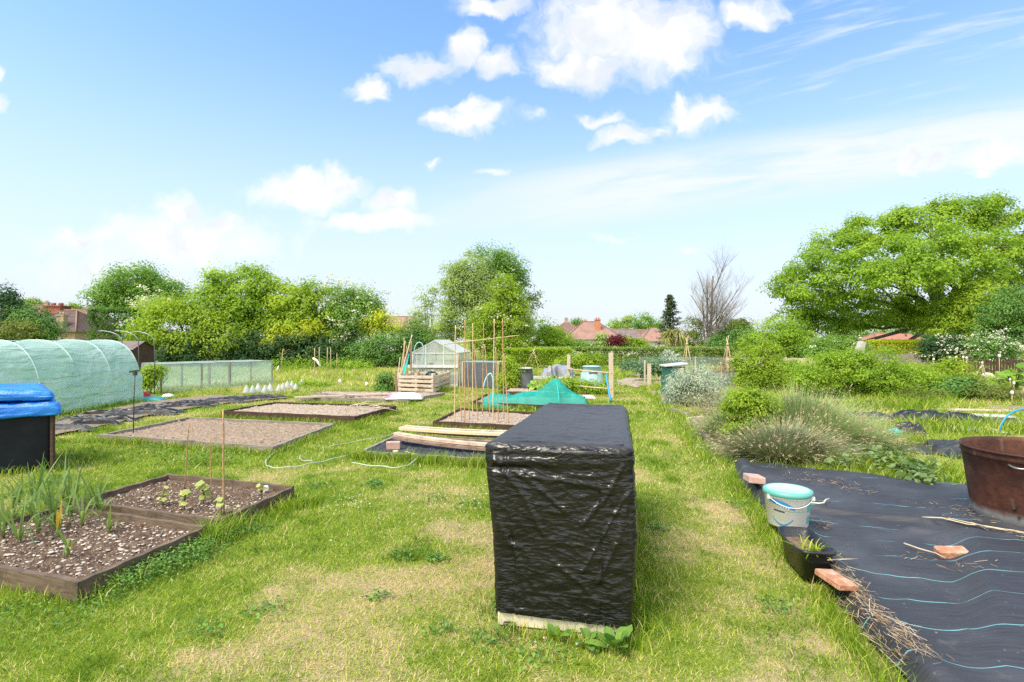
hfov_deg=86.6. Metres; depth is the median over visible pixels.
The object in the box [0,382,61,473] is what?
water tank
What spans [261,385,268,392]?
cloche
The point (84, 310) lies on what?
house
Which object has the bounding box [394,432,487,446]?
timber plank
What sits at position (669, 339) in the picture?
cordyline tree
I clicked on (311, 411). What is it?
raised bed
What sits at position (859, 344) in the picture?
shed roof
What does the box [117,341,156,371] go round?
garden shed
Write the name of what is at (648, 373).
wooden post
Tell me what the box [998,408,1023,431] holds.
hoop pipe
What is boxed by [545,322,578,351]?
green shrub
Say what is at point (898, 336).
house
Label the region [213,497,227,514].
squash seedling
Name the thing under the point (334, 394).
board
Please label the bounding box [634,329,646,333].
house
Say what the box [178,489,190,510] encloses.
squash seedling
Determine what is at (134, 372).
iron stake
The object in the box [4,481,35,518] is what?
leek
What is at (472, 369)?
bamboo cane
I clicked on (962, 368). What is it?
feathery shrub
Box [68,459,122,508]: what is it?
leek
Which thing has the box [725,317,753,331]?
distant tree
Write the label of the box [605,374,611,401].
blue pipe
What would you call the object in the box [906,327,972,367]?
laurel bush
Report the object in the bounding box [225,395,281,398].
mulch strip
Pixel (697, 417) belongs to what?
board
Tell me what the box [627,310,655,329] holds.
distant tree
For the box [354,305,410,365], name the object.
golden tree
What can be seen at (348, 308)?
hawthorn tree
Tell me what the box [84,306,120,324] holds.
house
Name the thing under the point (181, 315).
leafy tree
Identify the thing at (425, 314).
leafy tree
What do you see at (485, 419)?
raised bed
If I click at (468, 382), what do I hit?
bamboo cane
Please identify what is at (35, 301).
distant tree
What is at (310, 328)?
golden tree
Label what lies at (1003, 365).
wooden fence
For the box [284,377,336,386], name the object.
salad plants
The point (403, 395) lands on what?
bag
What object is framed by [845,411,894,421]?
plastic sheet
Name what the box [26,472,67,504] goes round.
leek
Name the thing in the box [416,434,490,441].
timber plank
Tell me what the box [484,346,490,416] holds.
bamboo cane
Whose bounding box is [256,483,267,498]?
squash seedling
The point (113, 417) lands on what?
mulch strip
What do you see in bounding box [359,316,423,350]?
house
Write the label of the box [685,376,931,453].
lavender bush
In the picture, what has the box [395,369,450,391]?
pallet bin
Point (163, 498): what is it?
squash seedling
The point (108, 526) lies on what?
leek
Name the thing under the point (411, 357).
leaning stake
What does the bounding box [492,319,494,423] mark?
bamboo cane
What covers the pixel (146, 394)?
red bag
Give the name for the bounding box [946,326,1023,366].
flowering shrub
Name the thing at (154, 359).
arch pole
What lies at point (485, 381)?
hoop pipe
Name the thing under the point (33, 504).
leek
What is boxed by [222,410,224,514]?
bamboo cane
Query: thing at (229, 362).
net cage
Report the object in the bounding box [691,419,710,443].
board
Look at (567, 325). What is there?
house
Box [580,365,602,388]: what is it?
compost bin
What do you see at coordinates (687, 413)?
board
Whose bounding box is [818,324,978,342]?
leafy tree
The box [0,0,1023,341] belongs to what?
sky
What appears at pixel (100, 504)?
leek
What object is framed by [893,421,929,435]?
plastic sheet
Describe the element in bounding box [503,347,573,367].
loose hedge
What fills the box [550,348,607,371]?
yellow shrub
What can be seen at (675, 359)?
pale bush
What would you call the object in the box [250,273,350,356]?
leafy tree
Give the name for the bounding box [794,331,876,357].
green shrub
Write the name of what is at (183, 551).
lawn weeds
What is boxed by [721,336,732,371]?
cane wigwam
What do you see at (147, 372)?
green bush
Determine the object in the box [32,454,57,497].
leek
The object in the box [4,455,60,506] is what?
leek
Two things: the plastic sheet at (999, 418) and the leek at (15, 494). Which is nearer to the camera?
the leek at (15, 494)
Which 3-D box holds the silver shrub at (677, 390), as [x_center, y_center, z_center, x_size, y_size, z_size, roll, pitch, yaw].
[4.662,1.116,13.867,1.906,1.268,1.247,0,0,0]
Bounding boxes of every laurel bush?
[394,315,441,363]
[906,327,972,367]
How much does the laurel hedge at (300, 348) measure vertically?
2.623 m
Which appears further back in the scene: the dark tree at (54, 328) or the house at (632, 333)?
the house at (632, 333)
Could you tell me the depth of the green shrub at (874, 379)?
15.67 m
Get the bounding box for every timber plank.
[392,436,485,450]
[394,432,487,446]
[399,427,503,435]
[403,425,506,431]
[415,431,497,437]
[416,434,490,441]
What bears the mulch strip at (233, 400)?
on the soil plot
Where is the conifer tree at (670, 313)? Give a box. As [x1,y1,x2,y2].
[654,294,687,346]
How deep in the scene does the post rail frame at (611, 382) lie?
15.71 m
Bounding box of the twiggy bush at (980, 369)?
[971,360,991,377]
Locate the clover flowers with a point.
(432, 526)
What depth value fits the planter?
3.80 m
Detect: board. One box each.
[295,393,390,398]
[315,392,354,396]
[402,353,409,373]
[533,376,571,379]
[669,408,690,416]
[686,416,703,420]
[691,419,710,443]
[933,408,1013,411]
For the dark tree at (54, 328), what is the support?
on the ground at (658, 666)
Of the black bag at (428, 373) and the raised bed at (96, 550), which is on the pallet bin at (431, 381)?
the black bag at (428, 373)
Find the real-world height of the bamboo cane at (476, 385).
1.550 m
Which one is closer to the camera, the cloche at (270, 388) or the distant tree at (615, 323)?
the cloche at (270, 388)
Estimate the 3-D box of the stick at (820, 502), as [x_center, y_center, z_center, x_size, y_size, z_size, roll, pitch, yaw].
[3.000,1.555,5.260,0.298,0.029,0.105,0,0,-19]
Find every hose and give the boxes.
[265,445,353,468]
[351,451,417,467]
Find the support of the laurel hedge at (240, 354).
on the ground at (658, 666)
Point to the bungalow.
(585, 330)
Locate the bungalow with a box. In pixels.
[563,317,621,354]
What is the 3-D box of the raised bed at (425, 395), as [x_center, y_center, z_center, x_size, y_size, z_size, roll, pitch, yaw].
[-4.128,1.612,15.823,3.936,0.136,1.974,0,0,9]
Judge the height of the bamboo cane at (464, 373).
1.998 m
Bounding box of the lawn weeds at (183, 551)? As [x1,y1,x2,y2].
[0,435,898,681]
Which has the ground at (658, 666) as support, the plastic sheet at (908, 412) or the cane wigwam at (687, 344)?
the plastic sheet at (908, 412)
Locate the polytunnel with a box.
[0,339,143,412]
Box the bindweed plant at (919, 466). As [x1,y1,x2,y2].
[812,441,955,484]
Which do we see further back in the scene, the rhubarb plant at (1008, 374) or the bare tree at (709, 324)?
the bare tree at (709, 324)
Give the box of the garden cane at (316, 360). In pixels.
[312,348,320,376]
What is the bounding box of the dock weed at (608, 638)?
[584,624,632,648]
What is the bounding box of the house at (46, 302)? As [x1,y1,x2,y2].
[0,300,50,337]
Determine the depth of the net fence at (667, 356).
24.66 m
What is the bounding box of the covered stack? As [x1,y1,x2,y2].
[485,403,637,641]
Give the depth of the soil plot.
13.65 m
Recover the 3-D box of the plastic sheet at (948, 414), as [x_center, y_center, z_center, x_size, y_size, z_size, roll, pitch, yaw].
[8.724,1.530,10.925,1.659,0.216,0.817,0,0,19]
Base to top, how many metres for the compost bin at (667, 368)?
0.989 m
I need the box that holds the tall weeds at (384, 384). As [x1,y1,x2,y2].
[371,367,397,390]
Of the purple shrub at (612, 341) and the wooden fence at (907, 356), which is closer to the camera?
the wooden fence at (907, 356)
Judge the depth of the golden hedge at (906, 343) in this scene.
41.52 m
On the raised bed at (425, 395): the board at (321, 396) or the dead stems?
the board at (321, 396)
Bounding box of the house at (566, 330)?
[547,326,567,332]
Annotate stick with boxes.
[811,498,829,503]
[827,558,857,560]
[904,543,945,558]
[927,517,1017,531]
[948,518,1022,532]
[971,522,1023,532]
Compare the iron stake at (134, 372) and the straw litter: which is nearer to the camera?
the straw litter
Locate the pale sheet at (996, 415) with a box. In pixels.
[974,413,1014,417]
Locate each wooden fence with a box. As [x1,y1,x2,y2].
[725,357,814,367]
[876,353,930,363]
[958,358,1023,375]
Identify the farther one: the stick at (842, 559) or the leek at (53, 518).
the leek at (53, 518)
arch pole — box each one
[122,331,139,369]
[132,331,154,394]
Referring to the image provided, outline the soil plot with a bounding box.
[55,395,287,433]
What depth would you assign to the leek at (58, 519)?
4.32 m
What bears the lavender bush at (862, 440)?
on the ground at (658, 666)
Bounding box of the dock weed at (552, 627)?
[545,623,574,636]
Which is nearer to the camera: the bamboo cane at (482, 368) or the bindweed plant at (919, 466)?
the bindweed plant at (919, 466)
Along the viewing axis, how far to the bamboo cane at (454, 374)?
10.52 m
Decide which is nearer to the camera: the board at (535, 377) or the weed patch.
the weed patch
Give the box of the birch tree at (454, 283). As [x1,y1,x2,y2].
[426,247,511,359]
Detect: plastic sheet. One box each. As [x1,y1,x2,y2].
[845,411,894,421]
[892,409,935,418]
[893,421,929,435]
[900,411,985,422]
[923,439,961,457]
[985,417,1023,422]
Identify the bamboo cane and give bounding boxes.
[184,422,189,488]
[210,434,212,497]
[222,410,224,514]
[444,335,519,344]
[454,325,455,421]
[458,354,461,420]
[464,321,465,421]
[467,345,469,418]
[472,323,472,415]
[473,344,477,419]
[482,323,483,413]
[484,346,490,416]
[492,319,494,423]
[495,347,498,422]
[502,319,503,417]
[503,354,508,422]
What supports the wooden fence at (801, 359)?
on the ground at (658, 666)
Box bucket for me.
[762,483,814,527]
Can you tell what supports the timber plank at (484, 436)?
on the raised bed at (405, 445)
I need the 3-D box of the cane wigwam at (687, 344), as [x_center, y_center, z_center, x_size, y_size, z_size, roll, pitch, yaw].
[7.398,0.705,23.026,0.738,1.895,0.722,0,0,0]
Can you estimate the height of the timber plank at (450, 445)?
0.077 m
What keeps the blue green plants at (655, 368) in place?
on the soil heap at (629, 381)
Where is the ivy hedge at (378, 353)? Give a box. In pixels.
[339,321,421,367]
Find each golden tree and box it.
[253,315,329,365]
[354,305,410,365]
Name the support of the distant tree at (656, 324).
on the ground at (658, 666)
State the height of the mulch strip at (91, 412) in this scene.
0.119 m
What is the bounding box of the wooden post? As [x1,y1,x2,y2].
[647,364,650,386]
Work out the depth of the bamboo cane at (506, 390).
10.42 m
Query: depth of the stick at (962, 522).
4.66 m
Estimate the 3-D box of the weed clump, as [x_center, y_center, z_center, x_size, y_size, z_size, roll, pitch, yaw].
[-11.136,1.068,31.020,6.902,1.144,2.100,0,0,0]
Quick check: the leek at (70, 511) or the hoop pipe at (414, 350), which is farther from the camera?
the hoop pipe at (414, 350)
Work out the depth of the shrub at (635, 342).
74.59 m
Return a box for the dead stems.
[707,355,747,385]
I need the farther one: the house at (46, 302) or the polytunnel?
the house at (46, 302)
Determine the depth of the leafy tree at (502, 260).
45.38 m
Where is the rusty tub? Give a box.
[958,436,1023,526]
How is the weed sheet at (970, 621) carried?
on the ground at (658, 666)
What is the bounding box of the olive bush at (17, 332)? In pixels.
[0,318,50,341]
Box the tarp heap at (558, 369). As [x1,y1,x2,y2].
[540,364,575,376]
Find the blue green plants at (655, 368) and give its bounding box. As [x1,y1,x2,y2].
[625,353,672,377]
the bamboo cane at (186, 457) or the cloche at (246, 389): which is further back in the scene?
the cloche at (246, 389)
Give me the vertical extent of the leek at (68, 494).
0.479 m
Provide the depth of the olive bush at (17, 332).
39.56 m
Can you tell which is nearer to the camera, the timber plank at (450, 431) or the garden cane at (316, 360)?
the timber plank at (450, 431)
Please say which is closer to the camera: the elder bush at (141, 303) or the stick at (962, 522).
the stick at (962, 522)
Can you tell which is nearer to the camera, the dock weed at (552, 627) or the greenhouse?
the dock weed at (552, 627)
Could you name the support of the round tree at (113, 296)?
on the ground at (658, 666)
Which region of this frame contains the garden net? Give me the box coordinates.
[479,379,587,408]
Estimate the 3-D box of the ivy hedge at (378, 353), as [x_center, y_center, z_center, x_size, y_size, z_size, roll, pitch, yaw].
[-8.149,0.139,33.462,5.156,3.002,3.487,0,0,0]
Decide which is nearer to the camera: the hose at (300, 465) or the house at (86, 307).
the hose at (300, 465)
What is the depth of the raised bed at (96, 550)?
4.08 m
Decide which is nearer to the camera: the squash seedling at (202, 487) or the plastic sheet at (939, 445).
the squash seedling at (202, 487)
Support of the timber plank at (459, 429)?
on the timber plank at (479, 440)
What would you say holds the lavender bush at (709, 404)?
on the ground at (658, 666)
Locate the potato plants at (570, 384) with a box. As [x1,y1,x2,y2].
[537,372,619,394]
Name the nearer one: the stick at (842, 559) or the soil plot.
the stick at (842, 559)
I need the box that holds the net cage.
[141,360,272,391]
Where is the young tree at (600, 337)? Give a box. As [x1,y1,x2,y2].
[593,329,611,346]
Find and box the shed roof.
[852,341,865,362]
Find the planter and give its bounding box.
[778,526,842,579]
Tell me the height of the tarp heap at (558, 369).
0.560 m
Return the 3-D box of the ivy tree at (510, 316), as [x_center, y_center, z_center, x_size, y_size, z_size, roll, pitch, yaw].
[-0.846,-1.616,39.972,6.456,7.735,4.691,0,0,0]
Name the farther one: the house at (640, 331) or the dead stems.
the house at (640, 331)
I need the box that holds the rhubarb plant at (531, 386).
[527,380,544,389]
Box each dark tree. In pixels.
[0,280,39,339]
[0,302,71,341]
[965,279,1023,365]
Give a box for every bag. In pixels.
[142,396,165,400]
[143,392,150,396]
[385,392,423,398]
[425,371,437,375]
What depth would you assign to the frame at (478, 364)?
19.16 m
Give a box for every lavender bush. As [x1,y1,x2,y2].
[667,382,747,421]
[678,407,747,443]
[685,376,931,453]
[689,404,875,469]
[780,403,933,455]
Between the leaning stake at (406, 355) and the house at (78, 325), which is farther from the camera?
the house at (78, 325)
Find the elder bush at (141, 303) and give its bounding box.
[124,284,174,319]
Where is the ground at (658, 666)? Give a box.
[0,342,1023,681]
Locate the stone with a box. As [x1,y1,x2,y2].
[582,395,595,398]
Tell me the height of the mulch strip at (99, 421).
0.118 m
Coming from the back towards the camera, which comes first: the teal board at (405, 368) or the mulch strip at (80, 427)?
the teal board at (405, 368)
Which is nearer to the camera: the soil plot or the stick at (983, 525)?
the stick at (983, 525)
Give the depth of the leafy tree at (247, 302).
35.98 m
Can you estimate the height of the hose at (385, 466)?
0.026 m
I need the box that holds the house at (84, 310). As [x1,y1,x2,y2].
[71,309,113,325]
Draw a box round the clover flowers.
[121,481,581,644]
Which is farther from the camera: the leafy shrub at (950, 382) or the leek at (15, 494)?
the leafy shrub at (950, 382)
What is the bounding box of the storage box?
[450,375,456,383]
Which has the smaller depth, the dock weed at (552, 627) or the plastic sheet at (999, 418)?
the dock weed at (552, 627)
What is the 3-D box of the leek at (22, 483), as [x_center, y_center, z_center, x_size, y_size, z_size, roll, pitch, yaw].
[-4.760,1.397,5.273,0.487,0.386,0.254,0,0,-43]
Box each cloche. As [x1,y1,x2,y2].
[242,385,249,392]
[249,385,256,392]
[255,383,261,391]
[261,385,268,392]
[267,383,274,391]
[285,381,291,388]
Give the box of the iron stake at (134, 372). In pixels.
[129,370,139,432]
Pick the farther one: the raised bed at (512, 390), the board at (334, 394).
the raised bed at (512, 390)
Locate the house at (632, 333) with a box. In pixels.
[611,329,647,354]
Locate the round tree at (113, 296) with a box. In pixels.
[75,256,194,334]
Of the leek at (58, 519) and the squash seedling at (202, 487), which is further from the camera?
the squash seedling at (202, 487)
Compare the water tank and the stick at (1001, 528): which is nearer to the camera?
the stick at (1001, 528)
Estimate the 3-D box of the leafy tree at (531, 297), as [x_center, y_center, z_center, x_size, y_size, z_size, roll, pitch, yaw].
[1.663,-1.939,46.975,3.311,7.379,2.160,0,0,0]
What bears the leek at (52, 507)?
on the raised bed at (96, 550)
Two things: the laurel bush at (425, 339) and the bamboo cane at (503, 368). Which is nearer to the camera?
the bamboo cane at (503, 368)
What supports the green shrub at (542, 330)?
on the ground at (658, 666)
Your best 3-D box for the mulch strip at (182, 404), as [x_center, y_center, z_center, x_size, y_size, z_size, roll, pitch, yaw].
[-8.400,1.579,13.375,2.160,0.117,0.292,0,0,-18]
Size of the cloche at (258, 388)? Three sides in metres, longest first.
0.288 x 0.274 x 0.270 m
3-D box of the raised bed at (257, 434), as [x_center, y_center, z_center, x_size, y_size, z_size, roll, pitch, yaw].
[-5.050,1.596,9.510,3.798,0.168,2.218,0,0,15]
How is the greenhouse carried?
on the ground at (658, 666)
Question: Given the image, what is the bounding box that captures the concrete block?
[386,441,399,449]
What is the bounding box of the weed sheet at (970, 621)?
[735,458,1023,681]
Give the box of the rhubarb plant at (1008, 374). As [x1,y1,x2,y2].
[987,359,1023,389]
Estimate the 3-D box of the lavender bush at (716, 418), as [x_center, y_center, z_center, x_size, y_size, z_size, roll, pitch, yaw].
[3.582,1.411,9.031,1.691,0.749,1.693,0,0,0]
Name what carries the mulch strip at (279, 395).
on the soil plot
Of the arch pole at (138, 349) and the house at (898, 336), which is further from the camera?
the house at (898, 336)
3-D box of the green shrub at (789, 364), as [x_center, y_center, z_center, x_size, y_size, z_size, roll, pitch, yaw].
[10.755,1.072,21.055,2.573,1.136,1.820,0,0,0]
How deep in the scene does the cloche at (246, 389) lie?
17.24 m
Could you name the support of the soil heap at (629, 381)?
on the ground at (658, 666)
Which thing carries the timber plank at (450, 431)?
on the timber plank at (484, 436)
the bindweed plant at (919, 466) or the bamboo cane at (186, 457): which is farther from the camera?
the bindweed plant at (919, 466)
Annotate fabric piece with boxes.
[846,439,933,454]
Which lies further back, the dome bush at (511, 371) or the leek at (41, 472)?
the dome bush at (511, 371)
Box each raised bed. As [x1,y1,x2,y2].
[0,504,205,602]
[74,473,293,530]
[98,417,334,452]
[221,402,395,422]
[300,390,444,401]
[359,435,492,461]
[433,408,533,429]
[471,394,584,409]
[501,387,540,393]
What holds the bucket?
on the weed sheet at (970, 621)
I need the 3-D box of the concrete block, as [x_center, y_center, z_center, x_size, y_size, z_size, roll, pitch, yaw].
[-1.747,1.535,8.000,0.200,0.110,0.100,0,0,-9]
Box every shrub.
[519,312,565,353]
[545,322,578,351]
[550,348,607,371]
[573,336,596,351]
[591,333,631,346]
[614,335,653,346]
[659,360,730,405]
[679,313,755,353]
[697,322,764,359]
[714,384,789,441]
[726,337,796,390]
[737,313,823,357]
[770,354,815,384]
[782,340,947,397]
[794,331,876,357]
[914,354,986,387]
[927,372,993,399]
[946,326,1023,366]
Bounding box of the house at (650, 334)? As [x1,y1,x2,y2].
[640,327,673,352]
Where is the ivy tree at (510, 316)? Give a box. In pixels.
[457,268,542,362]
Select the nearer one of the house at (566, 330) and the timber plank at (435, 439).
the timber plank at (435, 439)
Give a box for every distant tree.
[26,296,44,304]
[64,300,90,308]
[568,317,583,325]
[606,317,622,328]
[616,314,633,328]
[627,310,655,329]
[647,316,666,329]
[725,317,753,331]
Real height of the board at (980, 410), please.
0.040 m
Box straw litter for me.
[782,470,1021,674]
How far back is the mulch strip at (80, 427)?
9.93 m
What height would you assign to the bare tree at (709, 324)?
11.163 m
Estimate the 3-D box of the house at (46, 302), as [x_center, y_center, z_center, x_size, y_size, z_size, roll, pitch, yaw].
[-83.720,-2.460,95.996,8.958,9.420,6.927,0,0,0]
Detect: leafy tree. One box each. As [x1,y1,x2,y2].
[114,281,262,365]
[182,260,293,356]
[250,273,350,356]
[403,281,469,360]
[467,239,539,353]
[521,278,544,347]
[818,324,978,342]
[911,278,1023,363]
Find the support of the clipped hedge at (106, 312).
on the ground at (658, 666)
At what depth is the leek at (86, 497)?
4.89 m
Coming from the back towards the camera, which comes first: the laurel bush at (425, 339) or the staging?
the laurel bush at (425, 339)
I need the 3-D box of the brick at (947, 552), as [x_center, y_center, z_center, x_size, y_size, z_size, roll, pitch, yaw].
[3.230,1.553,3.991,0.190,0.055,0.110,-6,4,14]
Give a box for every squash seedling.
[156,486,169,504]
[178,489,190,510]
[195,480,211,503]
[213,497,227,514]
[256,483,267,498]
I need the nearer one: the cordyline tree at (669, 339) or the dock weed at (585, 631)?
the dock weed at (585, 631)
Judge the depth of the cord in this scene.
8.97 m
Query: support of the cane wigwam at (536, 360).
on the ground at (658, 666)
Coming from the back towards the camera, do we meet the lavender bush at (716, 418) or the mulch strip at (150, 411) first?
the mulch strip at (150, 411)
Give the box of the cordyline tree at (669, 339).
[656,328,688,353]
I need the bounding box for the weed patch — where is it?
[889,378,1023,401]
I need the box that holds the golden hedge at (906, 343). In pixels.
[866,339,927,353]
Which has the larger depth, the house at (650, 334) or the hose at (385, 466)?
the house at (650, 334)
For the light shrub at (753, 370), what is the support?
on the ground at (658, 666)
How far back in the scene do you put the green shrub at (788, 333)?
40.34 m
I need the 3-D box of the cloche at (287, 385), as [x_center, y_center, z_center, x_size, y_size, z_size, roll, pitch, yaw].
[-7.705,1.506,18.662,0.274,0.288,0.270,-3,5,-41]
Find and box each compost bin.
[518,367,533,387]
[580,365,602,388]
[659,362,687,395]
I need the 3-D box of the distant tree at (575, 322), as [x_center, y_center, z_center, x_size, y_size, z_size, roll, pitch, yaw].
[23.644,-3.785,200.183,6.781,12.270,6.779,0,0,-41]
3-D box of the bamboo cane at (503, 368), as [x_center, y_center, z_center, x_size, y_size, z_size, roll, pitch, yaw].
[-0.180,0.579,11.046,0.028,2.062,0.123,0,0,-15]
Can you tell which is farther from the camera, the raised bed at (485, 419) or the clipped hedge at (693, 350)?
the clipped hedge at (693, 350)
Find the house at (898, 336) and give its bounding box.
[855,333,924,353]
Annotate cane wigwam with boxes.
[525,349,543,372]
[682,335,692,372]
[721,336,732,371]
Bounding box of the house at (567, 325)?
[559,317,575,330]
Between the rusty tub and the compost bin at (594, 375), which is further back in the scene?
the compost bin at (594, 375)
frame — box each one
[462,360,501,387]
[566,353,613,397]
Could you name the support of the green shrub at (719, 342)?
on the ground at (658, 666)
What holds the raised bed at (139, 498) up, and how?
on the ground at (658, 666)
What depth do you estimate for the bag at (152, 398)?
14.98 m
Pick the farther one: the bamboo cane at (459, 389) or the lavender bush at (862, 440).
the bamboo cane at (459, 389)
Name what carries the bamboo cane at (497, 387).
on the raised bed at (485, 419)
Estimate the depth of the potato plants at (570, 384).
16.86 m
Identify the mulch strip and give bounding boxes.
[55,414,140,420]
[55,423,94,430]
[69,407,183,415]
[70,418,124,424]
[101,409,179,415]
[130,402,217,407]
[161,400,226,403]
[180,398,250,402]
[205,396,253,399]
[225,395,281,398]
[250,394,289,397]
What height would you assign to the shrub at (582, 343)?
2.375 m
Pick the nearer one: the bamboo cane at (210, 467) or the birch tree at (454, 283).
the bamboo cane at (210, 467)
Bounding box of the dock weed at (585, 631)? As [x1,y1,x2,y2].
[576,627,595,650]
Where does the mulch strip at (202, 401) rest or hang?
on the soil plot
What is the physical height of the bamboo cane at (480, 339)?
0.206 m
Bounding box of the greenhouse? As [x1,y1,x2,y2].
[408,340,469,386]
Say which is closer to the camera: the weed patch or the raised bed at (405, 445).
the raised bed at (405, 445)
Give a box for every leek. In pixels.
[0,469,48,504]
[0,482,40,537]
[0,494,46,545]
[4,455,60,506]
[4,477,28,508]
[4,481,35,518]
[13,486,58,533]
[14,470,54,518]
[14,491,71,526]
[22,468,73,514]
[24,469,89,519]
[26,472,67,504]
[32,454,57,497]
[36,493,81,538]
[38,460,94,505]
[42,455,90,500]
[56,527,77,557]
[60,461,82,498]
[62,484,106,508]
[64,484,115,526]
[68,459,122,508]
[87,480,116,514]
[93,505,128,533]
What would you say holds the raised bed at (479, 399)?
on the ground at (658, 666)
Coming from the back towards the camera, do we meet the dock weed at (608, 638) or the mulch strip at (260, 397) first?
the mulch strip at (260, 397)
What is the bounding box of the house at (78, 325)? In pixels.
[36,303,120,340]
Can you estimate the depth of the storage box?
20.08 m
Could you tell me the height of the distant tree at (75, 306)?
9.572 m
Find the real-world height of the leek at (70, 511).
0.433 m
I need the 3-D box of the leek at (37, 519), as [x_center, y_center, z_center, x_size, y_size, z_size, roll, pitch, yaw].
[-3.791,1.367,4.407,0.299,0.447,0.356,0,0,-7]
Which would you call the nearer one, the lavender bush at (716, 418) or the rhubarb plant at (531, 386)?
the lavender bush at (716, 418)
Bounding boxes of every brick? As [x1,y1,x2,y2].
[743,473,765,484]
[814,568,857,591]
[933,546,968,558]
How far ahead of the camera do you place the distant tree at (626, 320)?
178.59 m
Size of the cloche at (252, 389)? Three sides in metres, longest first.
0.256 x 0.244 x 0.240 m
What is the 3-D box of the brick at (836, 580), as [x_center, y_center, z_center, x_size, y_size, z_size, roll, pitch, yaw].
[2.054,1.515,3.450,0.130,0.040,0.230,6,1,-7]
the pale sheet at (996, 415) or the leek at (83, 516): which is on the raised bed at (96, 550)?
the leek at (83, 516)
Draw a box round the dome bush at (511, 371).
[494,354,528,388]
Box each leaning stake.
[397,335,411,387]
[398,341,405,386]
[410,341,411,370]
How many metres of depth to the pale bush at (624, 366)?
24.87 m
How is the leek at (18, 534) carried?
on the raised bed at (96, 550)
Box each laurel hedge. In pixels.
[155,322,287,366]
[257,328,358,366]
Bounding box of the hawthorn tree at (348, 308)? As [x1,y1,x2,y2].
[311,274,401,365]
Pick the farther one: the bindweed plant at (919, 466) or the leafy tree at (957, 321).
the leafy tree at (957, 321)
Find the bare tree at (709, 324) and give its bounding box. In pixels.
[680,235,754,359]
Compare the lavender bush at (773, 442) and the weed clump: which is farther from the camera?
the weed clump
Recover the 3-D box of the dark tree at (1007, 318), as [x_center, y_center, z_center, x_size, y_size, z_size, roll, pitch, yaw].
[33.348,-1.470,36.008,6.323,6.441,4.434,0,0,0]
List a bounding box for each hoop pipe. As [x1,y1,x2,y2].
[412,342,423,362]
[481,373,492,401]
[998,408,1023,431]
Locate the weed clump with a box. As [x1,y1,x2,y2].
[257,351,375,369]
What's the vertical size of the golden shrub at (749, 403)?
0.940 m
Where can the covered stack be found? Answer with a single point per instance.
(562, 493)
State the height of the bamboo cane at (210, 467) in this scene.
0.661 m
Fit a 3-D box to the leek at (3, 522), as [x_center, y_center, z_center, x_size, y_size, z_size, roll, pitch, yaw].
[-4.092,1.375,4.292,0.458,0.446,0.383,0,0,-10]
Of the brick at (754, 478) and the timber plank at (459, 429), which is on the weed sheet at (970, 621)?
the brick at (754, 478)
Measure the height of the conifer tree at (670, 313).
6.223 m
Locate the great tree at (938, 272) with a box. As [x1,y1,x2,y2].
[756,188,1023,347]
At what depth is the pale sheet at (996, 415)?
11.74 m
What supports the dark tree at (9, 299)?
on the ground at (658, 666)
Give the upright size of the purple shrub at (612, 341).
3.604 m
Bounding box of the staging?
[420,368,451,375]
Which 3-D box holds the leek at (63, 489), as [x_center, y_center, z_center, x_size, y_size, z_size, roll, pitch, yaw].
[-4.527,1.342,5.478,0.413,0.495,0.390,0,0,37]
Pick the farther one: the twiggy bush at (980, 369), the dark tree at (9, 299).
the dark tree at (9, 299)
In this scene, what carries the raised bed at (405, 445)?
on the ground at (658, 666)
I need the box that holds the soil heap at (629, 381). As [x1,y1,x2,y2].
[614,378,701,386]
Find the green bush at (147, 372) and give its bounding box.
[141,361,172,393]
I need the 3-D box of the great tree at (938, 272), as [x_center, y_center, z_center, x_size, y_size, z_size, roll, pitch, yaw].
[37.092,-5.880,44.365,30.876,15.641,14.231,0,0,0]
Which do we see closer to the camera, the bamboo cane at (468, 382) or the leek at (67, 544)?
the leek at (67, 544)
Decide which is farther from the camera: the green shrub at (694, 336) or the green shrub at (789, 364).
the green shrub at (694, 336)
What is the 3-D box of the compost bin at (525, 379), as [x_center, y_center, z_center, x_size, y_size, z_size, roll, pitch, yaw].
[0.456,1.273,18.671,0.612,0.755,0.612,0,0,0]
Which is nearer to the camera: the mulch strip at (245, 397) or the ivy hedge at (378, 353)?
the mulch strip at (245, 397)
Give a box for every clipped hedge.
[84,307,162,343]
[530,346,734,365]
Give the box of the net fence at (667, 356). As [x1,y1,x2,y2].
[639,356,727,386]
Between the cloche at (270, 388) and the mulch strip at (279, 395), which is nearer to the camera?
the mulch strip at (279, 395)
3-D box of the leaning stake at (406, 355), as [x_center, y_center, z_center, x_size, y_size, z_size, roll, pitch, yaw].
[-3.712,0.716,18.798,0.641,1.884,0.052,0,0,-41]
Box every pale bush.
[614,355,642,371]
[656,347,689,366]
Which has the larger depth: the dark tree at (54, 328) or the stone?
the dark tree at (54, 328)
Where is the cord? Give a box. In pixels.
[328,422,428,446]
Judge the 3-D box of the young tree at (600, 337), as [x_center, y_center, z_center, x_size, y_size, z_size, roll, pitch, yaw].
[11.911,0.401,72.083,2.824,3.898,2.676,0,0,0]
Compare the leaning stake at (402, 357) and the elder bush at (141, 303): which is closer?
the leaning stake at (402, 357)

